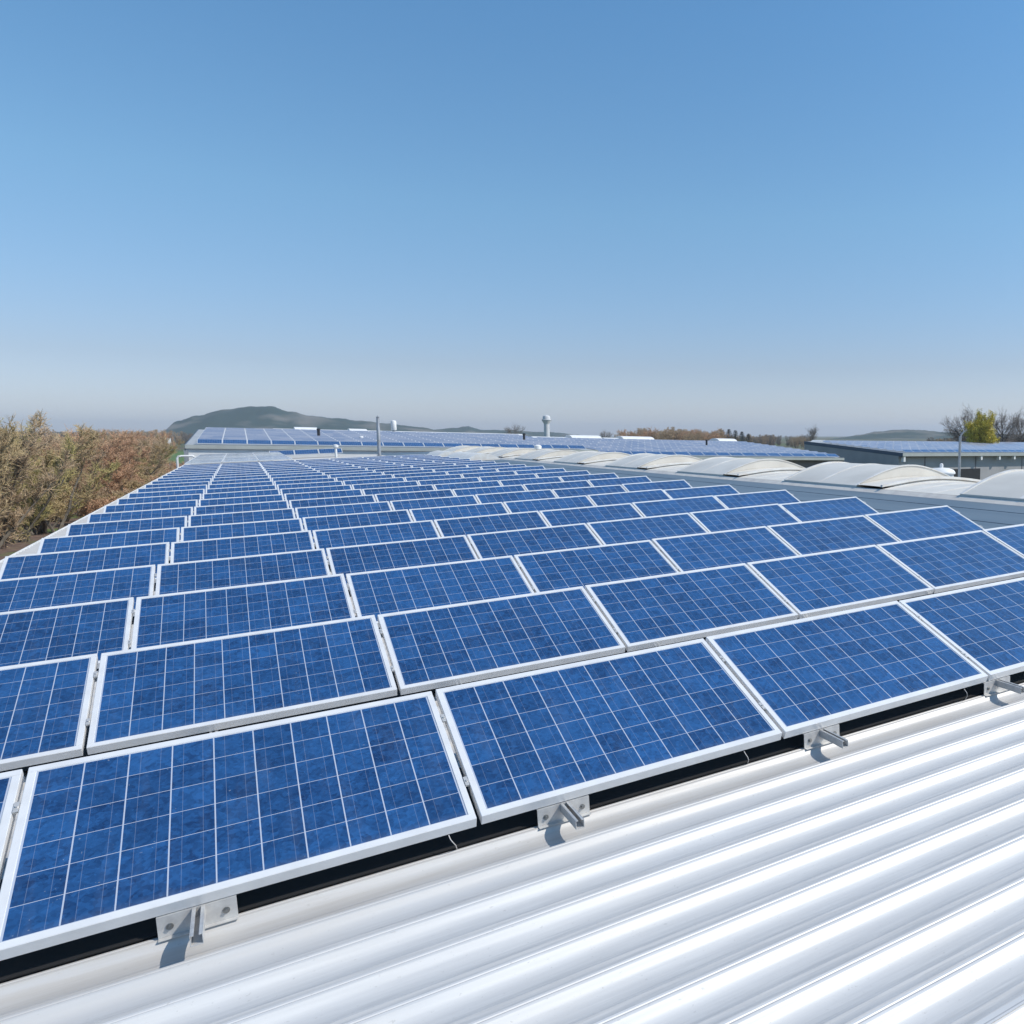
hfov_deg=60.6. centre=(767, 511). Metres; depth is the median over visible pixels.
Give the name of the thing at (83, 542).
solar panel
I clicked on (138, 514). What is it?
solar panel
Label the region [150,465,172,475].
leafless shrub
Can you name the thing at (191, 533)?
solar panel
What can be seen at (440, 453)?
roof hatch
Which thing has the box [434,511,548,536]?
solar panel
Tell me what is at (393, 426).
cowl vent
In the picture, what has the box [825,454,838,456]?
solar panel
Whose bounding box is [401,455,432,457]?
solar panel
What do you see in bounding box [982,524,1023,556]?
solar panel
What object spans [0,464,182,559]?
woodland floor
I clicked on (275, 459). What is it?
solar panel
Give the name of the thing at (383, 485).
solar panel
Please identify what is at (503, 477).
solar panel
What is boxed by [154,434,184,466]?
bare tree
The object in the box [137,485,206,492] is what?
solar panel
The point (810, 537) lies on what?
solar panel
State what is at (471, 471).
solar panel
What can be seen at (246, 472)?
solar panel
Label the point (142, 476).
leafless shrub
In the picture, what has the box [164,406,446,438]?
wooded hill
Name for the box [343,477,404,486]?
solar panel
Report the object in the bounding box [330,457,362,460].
solar panel
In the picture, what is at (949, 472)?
dome vent
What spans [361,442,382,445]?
solar panel
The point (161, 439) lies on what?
bare tree
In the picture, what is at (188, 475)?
solar panel
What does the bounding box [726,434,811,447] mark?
hazy wood
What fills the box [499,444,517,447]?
solar panel
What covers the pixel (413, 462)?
solar panel
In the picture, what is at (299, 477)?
solar panel
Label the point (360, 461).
solar panel
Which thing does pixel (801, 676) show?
solar panel
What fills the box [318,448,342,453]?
solar panel
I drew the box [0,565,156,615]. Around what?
solar panel
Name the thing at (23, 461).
bare tree
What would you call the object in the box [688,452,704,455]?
solar panel
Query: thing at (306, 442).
solar panel
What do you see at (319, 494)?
solar panel
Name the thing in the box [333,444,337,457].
mushroom vent
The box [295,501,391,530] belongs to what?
solar panel
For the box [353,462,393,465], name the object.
solar panel
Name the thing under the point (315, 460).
solar panel
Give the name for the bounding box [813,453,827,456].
solar panel
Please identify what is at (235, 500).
solar panel
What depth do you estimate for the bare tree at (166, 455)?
105.99 m
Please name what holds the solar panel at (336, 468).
on the mounting rail at (821, 736)
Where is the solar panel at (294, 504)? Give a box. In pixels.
[289,495,375,517]
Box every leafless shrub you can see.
[74,496,118,518]
[91,487,139,508]
[92,491,124,505]
[119,480,140,490]
[126,472,147,486]
[133,471,151,485]
[141,472,163,479]
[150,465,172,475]
[163,464,173,472]
[165,461,183,469]
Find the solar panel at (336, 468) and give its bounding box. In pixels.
[314,466,358,469]
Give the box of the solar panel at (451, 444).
[443,443,462,446]
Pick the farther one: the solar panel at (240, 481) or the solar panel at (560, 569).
the solar panel at (240, 481)
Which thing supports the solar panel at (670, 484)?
on the mounting rail
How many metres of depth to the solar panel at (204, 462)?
44.58 m
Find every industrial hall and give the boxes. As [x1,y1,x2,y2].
[184,427,597,463]
[529,435,843,467]
[804,441,1023,479]
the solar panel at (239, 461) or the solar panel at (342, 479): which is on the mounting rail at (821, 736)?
the solar panel at (342, 479)
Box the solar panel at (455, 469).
[433,467,480,471]
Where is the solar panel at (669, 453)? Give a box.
[659,451,675,454]
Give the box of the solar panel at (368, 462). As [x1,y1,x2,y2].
[347,461,386,463]
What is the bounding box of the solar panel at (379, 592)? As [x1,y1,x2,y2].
[346,555,533,627]
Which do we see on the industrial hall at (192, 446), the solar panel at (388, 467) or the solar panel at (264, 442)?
the solar panel at (264, 442)
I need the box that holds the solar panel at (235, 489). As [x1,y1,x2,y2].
[205,485,276,492]
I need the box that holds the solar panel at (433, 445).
[423,443,443,446]
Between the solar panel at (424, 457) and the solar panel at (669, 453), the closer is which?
the solar panel at (424, 457)
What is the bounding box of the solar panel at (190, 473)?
[166,471,215,474]
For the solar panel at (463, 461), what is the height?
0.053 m
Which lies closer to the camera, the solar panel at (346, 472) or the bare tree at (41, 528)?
the solar panel at (346, 472)
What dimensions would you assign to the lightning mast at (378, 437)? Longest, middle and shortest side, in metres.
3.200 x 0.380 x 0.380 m
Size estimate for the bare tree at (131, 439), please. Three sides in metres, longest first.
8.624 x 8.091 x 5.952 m
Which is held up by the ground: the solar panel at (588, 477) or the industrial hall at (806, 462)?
the industrial hall at (806, 462)
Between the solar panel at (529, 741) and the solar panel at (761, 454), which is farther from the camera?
the solar panel at (761, 454)
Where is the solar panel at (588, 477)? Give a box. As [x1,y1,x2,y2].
[559,473,618,481]
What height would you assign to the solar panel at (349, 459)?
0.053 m
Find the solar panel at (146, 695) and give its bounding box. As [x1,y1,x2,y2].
[86,615,396,754]
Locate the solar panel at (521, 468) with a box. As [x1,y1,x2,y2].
[496,466,544,471]
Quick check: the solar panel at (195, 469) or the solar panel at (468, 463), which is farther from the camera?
the solar panel at (195, 469)
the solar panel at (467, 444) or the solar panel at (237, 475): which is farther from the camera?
the solar panel at (467, 444)
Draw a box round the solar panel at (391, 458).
[374,457,407,459]
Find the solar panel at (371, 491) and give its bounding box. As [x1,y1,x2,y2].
[362,484,434,501]
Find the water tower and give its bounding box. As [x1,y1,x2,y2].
[542,415,550,436]
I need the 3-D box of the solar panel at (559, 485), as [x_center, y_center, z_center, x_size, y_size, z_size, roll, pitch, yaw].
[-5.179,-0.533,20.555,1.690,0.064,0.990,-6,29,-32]
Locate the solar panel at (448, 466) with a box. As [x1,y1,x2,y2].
[422,465,466,468]
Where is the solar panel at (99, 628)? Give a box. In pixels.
[0,597,134,668]
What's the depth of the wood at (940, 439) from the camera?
277.20 m
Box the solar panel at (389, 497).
[374,489,454,507]
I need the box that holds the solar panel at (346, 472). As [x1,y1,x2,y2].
[323,470,373,475]
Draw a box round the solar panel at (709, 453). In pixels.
[702,452,717,455]
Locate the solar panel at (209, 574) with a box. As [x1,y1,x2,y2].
[155,548,329,594]
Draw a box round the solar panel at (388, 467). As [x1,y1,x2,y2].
[366,465,410,469]
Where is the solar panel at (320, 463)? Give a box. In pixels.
[303,462,341,466]
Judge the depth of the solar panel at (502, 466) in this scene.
31.17 m
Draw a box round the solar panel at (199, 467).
[177,466,218,468]
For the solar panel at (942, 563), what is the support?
on the mounting rail
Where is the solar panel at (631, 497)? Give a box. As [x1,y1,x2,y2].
[587,489,670,505]
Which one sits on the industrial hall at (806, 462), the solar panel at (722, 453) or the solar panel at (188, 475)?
the solar panel at (722, 453)
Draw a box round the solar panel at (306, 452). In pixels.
[294,449,318,454]
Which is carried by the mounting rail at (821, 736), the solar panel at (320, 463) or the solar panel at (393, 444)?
the solar panel at (320, 463)
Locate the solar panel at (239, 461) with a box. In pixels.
[222,460,257,462]
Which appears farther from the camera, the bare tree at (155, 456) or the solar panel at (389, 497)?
the bare tree at (155, 456)
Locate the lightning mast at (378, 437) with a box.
[376,415,381,455]
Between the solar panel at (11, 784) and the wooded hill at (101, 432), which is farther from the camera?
the wooded hill at (101, 432)
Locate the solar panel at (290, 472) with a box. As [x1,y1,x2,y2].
[268,470,317,477]
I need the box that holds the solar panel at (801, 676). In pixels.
[706,601,987,738]
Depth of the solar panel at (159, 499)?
20.03 m
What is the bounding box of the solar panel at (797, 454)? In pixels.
[790,453,805,456]
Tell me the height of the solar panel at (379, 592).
0.062 m
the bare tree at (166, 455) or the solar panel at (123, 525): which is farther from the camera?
the bare tree at (166, 455)
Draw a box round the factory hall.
[0,445,1023,1023]
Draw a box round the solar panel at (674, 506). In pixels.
[632,495,726,516]
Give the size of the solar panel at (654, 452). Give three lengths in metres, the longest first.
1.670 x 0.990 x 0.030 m
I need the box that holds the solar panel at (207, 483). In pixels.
[144,481,209,488]
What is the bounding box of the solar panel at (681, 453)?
[674,452,689,454]
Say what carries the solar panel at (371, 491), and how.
on the mounting rail at (821, 736)
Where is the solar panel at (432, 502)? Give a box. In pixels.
[390,495,478,513]
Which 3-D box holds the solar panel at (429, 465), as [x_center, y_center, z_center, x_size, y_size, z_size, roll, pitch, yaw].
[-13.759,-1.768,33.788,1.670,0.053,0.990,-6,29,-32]
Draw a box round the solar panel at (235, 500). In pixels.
[199,494,284,505]
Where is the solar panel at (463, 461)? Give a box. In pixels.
[443,460,481,462]
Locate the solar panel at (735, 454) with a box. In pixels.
[728,452,743,455]
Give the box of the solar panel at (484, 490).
[452,485,525,495]
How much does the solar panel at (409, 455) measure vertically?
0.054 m
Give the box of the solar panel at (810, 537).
[767,515,898,554]
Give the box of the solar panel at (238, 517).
[188,508,295,526]
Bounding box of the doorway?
[953,468,979,479]
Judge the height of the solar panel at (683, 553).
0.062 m
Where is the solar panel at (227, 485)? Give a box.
[208,481,273,488]
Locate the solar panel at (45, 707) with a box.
[0,653,97,770]
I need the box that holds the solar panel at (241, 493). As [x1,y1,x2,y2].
[202,489,280,498]
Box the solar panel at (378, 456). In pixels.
[363,456,394,457]
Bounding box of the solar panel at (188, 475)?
[162,473,214,477]
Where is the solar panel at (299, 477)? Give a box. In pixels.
[272,475,328,482]
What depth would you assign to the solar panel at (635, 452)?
85.83 m
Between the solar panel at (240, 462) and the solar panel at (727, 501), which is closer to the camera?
the solar panel at (727, 501)
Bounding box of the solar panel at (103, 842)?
[0,691,476,960]
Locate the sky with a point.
(753, 217)
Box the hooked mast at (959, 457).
[955,429,964,476]
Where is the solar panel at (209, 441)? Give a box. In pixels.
[197,439,221,443]
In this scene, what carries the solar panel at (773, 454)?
on the industrial hall at (806, 462)
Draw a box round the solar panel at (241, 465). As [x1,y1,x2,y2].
[220,464,260,466]
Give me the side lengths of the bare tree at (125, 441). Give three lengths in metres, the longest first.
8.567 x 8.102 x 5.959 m
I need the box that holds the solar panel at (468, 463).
[454,461,495,464]
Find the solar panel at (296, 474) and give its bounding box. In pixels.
[270,472,322,480]
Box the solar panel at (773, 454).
[766,453,780,455]
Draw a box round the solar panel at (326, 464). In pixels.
[306,463,346,466]
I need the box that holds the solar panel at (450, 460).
[433,459,469,461]
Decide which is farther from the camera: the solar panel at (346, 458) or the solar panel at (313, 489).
the solar panel at (346, 458)
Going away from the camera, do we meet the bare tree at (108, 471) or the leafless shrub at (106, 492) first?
the bare tree at (108, 471)
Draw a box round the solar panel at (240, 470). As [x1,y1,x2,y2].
[217,469,263,472]
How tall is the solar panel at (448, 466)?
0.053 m
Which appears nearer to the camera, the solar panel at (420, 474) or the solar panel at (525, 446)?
the solar panel at (420, 474)
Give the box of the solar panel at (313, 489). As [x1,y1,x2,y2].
[280,485,352,499]
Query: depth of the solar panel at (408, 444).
73.73 m
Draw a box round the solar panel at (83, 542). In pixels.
[37,527,180,559]
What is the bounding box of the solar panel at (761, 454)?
[754,453,768,455]
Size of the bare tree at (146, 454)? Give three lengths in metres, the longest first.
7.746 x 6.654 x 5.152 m
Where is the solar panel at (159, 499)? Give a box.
[116,494,201,505]
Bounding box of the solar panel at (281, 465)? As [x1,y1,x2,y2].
[262,463,302,466]
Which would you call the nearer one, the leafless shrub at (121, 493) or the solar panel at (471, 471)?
the solar panel at (471, 471)
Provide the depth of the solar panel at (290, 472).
31.33 m
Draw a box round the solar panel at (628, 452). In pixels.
[615,451,632,454]
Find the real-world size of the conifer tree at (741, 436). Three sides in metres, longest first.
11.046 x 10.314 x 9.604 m
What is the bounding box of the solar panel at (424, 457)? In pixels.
[408,456,440,458]
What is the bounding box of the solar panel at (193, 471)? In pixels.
[170,469,216,472]
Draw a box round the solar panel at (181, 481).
[151,478,211,483]
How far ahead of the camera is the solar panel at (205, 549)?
11.36 m
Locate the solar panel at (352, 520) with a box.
[302,509,412,545]
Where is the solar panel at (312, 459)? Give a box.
[295,458,328,460]
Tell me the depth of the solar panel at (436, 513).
15.10 m
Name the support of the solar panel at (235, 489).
on the mounting rail at (194, 922)
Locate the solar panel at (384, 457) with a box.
[368,456,400,459]
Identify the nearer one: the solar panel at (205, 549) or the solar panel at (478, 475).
the solar panel at (205, 549)
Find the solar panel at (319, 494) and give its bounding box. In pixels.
[284,489,363,507]
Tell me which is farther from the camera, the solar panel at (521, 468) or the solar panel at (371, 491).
the solar panel at (521, 468)
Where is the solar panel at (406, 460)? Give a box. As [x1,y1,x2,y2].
[387,459,423,462]
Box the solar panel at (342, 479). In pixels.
[335,474,392,484]
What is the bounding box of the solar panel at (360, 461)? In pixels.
[342,460,379,462]
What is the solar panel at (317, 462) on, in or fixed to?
on the mounting rail at (821, 736)
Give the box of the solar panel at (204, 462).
[185,461,221,463]
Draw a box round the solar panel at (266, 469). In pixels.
[265,466,309,471]
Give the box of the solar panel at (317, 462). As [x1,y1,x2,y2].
[300,461,336,463]
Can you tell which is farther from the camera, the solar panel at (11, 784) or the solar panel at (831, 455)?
the solar panel at (831, 455)
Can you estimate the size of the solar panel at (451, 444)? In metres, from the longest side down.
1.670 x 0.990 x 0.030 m
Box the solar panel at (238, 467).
[219,466,261,468]
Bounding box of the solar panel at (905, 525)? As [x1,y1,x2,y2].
[864,505,983,540]
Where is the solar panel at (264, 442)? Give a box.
[247,440,270,444]
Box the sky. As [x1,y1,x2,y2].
[0,0,1023,435]
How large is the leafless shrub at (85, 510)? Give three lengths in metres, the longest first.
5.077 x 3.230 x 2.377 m
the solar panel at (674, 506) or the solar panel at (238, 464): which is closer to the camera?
the solar panel at (674, 506)
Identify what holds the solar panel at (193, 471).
on the mounting rail
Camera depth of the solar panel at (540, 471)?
27.35 m
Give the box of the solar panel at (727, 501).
[714,490,800,508]
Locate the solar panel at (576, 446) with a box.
[567,445,585,448]
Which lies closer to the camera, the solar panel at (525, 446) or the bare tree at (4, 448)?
the bare tree at (4, 448)
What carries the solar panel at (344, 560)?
on the mounting rail at (573, 811)
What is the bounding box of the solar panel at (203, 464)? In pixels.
[183,463,220,465]
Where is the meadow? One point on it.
(181, 459)
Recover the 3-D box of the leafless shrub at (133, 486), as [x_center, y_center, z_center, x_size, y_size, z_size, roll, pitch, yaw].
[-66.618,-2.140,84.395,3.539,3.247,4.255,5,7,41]
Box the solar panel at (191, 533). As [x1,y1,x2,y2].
[181,518,303,540]
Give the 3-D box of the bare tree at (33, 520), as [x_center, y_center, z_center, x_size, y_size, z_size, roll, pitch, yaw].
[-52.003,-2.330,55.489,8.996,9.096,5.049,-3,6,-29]
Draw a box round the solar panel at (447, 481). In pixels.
[418,477,480,484]
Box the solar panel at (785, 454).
[778,453,793,456]
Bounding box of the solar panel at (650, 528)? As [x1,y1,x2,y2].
[586,513,707,544]
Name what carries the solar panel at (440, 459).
on the mounting rail
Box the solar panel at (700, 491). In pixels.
[663,485,738,498]
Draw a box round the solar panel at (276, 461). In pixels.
[259,460,294,462]
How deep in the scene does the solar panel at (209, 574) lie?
9.43 m
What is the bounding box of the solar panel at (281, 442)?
[271,440,294,444]
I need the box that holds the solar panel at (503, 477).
[479,474,537,480]
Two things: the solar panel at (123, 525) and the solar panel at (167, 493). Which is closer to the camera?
the solar panel at (123, 525)
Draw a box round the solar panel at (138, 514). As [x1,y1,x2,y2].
[87,507,193,526]
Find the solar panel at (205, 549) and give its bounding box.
[170,530,314,562]
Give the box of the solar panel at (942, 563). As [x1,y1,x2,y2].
[876,530,1023,592]
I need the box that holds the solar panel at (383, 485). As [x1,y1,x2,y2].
[352,481,418,489]
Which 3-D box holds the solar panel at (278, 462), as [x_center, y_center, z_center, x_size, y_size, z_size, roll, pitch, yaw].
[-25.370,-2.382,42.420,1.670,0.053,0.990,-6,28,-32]
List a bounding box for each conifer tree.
[731,430,739,440]
[739,432,746,440]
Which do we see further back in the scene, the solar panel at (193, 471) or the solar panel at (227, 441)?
the solar panel at (227, 441)
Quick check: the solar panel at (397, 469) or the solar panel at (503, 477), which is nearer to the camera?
the solar panel at (503, 477)
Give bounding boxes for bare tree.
[0,411,80,547]
[0,411,108,534]
[0,414,30,527]
[0,418,78,542]
[17,421,122,527]
[17,438,92,522]
[37,434,106,517]
[40,427,127,492]
[42,433,136,511]
[56,427,135,494]
[71,428,147,483]
[99,439,173,479]
[100,431,173,465]
[105,435,150,469]
[106,435,175,476]
[116,434,168,472]
[120,433,170,460]
[133,428,176,467]
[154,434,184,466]
[503,425,526,433]
[596,429,613,437]
[807,426,819,440]
[940,403,976,441]
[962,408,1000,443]
[992,407,1022,441]
[1010,409,1023,441]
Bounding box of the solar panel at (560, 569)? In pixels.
[514,540,678,592]
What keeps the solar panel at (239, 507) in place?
on the mounting rail at (194, 922)
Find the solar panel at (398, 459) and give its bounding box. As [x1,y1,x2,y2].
[380,458,414,461]
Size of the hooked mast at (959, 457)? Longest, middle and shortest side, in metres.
7.664 x 0.427 x 0.162 m
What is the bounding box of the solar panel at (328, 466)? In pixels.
[310,464,352,468]
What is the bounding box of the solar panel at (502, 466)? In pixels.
[481,464,526,468]
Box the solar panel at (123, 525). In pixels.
[65,516,187,541]
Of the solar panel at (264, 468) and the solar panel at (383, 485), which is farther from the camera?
the solar panel at (264, 468)
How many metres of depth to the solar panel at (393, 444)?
72.90 m
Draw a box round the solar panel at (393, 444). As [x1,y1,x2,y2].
[382,442,403,446]
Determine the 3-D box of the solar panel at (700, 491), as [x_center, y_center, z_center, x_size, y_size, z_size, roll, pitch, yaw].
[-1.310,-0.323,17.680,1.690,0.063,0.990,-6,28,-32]
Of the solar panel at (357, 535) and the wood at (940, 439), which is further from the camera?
the wood at (940, 439)
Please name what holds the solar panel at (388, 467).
on the mounting rail
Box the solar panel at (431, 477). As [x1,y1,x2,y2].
[404,474,462,481]
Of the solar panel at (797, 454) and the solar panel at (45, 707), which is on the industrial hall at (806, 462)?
the solar panel at (797, 454)
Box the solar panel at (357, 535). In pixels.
[312,520,439,564]
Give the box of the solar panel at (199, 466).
[180,465,219,467]
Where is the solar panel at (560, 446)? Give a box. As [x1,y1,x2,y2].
[551,445,569,448]
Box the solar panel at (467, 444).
[462,443,481,446]
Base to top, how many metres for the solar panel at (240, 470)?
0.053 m
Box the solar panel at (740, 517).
[689,503,799,531]
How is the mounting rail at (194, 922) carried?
on the factory hall
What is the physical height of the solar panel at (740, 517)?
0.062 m
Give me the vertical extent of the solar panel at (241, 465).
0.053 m
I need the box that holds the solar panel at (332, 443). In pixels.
[318,441,340,445]
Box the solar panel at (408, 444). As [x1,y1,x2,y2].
[403,442,424,446]
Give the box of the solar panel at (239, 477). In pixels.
[212,475,268,480]
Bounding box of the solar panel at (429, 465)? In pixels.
[411,463,454,467]
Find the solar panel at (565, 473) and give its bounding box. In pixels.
[535,470,590,477]
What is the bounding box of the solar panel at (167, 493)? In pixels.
[127,489,204,497]
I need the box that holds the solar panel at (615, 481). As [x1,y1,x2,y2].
[587,476,651,486]
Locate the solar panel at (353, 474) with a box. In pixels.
[329,472,382,480]
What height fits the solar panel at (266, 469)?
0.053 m
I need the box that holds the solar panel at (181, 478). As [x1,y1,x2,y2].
[157,476,212,480]
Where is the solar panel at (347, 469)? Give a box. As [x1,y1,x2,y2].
[318,468,365,474]
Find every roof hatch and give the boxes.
[426,450,455,456]
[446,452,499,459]
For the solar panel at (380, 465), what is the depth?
35.02 m
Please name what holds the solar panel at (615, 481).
on the mounting rail
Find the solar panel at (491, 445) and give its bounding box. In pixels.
[481,444,499,446]
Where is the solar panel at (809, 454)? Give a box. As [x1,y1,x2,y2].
[802,453,816,456]
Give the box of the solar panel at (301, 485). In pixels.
[277,481,342,493]
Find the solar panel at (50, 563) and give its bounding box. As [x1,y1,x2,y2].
[0,542,170,582]
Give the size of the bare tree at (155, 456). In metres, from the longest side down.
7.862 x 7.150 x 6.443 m
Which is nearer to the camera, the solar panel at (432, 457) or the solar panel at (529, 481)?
the solar panel at (529, 481)
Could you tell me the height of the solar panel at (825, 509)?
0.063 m
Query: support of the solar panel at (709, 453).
on the industrial hall at (806, 462)
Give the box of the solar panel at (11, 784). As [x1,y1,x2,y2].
[0,769,23,880]
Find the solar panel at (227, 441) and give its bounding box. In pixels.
[223,439,246,443]
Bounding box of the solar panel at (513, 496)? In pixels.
[475,489,556,503]
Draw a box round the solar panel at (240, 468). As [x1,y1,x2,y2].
[218,467,262,470]
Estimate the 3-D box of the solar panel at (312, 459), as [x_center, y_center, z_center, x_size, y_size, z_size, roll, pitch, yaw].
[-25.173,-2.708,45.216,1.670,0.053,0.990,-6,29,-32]
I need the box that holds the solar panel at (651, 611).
[585,563,797,651]
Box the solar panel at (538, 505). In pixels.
[503,495,594,512]
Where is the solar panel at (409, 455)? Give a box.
[395,454,424,456]
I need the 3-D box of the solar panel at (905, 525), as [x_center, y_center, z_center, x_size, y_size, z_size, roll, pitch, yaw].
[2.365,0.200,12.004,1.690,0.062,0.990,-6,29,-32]
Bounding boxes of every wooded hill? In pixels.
[44,431,159,438]
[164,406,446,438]
[436,426,602,437]
[833,429,1019,439]
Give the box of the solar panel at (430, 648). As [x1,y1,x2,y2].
[377,586,624,694]
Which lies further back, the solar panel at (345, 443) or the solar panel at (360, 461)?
the solar panel at (345, 443)
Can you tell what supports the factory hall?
on the ground
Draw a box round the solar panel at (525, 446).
[516,444,533,447]
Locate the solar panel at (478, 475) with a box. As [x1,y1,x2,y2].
[461,471,516,477]
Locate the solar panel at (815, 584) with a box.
[746,545,933,618]
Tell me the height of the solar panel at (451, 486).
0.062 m
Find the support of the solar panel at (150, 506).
on the mounting rail
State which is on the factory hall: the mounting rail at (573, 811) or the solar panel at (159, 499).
the mounting rail at (573, 811)
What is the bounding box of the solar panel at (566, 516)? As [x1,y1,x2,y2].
[539,503,642,525]
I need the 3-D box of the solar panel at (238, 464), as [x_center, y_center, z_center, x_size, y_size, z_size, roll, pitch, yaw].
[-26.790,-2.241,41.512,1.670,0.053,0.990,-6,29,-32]
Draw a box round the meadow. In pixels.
[167,452,183,462]
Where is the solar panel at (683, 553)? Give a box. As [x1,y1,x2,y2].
[651,526,797,571]
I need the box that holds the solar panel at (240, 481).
[210,478,270,483]
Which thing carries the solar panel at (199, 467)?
on the mounting rail
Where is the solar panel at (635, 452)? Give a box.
[630,451,645,453]
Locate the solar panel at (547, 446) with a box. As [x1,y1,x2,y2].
[534,445,552,448]
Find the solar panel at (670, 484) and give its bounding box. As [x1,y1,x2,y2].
[621,480,691,491]
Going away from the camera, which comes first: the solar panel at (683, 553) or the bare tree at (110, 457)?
the solar panel at (683, 553)
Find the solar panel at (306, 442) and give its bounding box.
[295,441,317,444]
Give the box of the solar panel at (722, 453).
[715,452,730,455]
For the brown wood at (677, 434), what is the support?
on the ground
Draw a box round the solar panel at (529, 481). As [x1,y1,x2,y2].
[499,476,562,485]
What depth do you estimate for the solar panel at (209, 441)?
65.51 m
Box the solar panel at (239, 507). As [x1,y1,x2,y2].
[194,500,289,514]
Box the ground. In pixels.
[101,436,1011,463]
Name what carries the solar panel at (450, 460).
on the mounting rail
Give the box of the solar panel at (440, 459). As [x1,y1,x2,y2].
[424,457,459,460]
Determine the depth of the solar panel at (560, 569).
9.29 m
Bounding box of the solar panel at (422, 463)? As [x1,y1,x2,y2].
[402,462,442,464]
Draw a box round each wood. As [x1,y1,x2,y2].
[19,429,192,444]
[614,427,729,440]
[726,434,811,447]
[926,436,1018,441]
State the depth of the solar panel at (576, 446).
82.01 m
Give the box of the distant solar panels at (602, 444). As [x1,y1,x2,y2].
[198,427,1023,453]
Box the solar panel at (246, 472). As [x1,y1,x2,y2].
[215,471,265,474]
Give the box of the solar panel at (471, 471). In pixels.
[446,468,497,474]
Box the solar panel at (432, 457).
[416,457,449,458]
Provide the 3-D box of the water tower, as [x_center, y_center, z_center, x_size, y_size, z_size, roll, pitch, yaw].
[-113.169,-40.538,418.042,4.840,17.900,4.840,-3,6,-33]
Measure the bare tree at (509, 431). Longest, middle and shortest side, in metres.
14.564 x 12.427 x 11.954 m
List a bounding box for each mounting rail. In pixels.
[156,730,238,946]
[453,684,590,829]
[651,646,847,749]
[798,618,1023,695]
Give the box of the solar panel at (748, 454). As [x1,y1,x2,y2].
[742,453,756,455]
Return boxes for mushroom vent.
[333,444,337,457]
[534,445,541,449]
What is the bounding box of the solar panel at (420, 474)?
[393,471,446,477]
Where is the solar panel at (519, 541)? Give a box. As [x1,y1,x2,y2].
[467,523,601,558]
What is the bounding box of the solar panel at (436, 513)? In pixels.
[409,502,508,524]
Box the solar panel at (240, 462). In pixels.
[222,462,258,463]
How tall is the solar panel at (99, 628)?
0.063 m
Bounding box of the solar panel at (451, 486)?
[433,480,501,489]
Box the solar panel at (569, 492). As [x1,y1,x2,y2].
[552,485,626,497]
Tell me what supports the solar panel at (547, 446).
on the industrial hall at (192, 446)
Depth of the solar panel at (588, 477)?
23.56 m
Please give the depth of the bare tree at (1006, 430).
159.22 m
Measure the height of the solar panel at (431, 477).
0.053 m
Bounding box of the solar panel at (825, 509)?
[779,497,878,521]
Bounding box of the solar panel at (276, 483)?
[274,478,334,487]
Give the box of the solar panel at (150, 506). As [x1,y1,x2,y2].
[103,500,198,514]
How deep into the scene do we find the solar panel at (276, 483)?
25.63 m
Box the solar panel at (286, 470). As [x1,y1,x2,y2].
[266,468,313,474]
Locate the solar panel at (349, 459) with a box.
[333,458,367,461]
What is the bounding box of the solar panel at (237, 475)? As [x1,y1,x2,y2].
[214,473,266,477]
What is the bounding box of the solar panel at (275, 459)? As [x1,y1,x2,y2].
[258,458,292,460]
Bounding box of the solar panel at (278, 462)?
[260,461,296,464]
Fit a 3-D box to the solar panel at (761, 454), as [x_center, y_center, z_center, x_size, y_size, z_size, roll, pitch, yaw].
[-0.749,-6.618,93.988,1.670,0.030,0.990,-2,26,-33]
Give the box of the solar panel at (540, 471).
[514,468,565,473]
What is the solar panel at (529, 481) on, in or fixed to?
on the mounting rail
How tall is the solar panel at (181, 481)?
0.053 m
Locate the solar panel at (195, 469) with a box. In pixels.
[174,468,218,470]
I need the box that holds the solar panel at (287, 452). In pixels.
[269,450,294,455]
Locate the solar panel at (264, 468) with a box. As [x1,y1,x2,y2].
[263,465,305,470]
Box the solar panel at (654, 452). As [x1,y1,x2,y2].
[645,451,660,453]
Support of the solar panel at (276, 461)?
on the mounting rail at (573, 811)
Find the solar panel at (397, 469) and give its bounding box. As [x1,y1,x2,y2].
[374,467,421,472]
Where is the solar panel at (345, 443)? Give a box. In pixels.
[340,441,361,445]
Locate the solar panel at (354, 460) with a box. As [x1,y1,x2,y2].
[338,459,372,461]
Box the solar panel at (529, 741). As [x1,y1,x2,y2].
[436,638,781,823]
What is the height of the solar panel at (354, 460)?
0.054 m
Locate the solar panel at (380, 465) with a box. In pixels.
[359,464,401,467]
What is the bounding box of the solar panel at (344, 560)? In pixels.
[326,535,477,589]
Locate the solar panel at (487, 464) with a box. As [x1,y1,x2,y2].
[467,462,509,466]
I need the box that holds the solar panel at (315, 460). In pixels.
[297,459,332,461]
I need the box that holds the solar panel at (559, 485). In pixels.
[523,480,591,490]
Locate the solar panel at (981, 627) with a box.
[899,577,1023,680]
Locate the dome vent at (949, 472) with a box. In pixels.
[933,463,954,476]
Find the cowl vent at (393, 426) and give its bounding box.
[391,420,396,431]
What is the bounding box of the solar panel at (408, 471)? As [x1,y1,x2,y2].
[383,469,433,477]
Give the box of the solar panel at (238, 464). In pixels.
[221,463,259,465]
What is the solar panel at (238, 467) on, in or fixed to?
on the mounting rail at (194, 922)
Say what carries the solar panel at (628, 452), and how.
on the industrial hall at (806, 462)
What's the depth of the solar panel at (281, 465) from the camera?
38.92 m
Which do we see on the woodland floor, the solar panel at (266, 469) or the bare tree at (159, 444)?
the bare tree at (159, 444)
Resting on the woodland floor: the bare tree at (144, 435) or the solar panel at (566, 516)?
the bare tree at (144, 435)
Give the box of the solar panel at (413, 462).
[394,460,432,465]
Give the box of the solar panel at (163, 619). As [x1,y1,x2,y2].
[131,573,355,648]
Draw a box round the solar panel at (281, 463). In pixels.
[261,462,299,465]

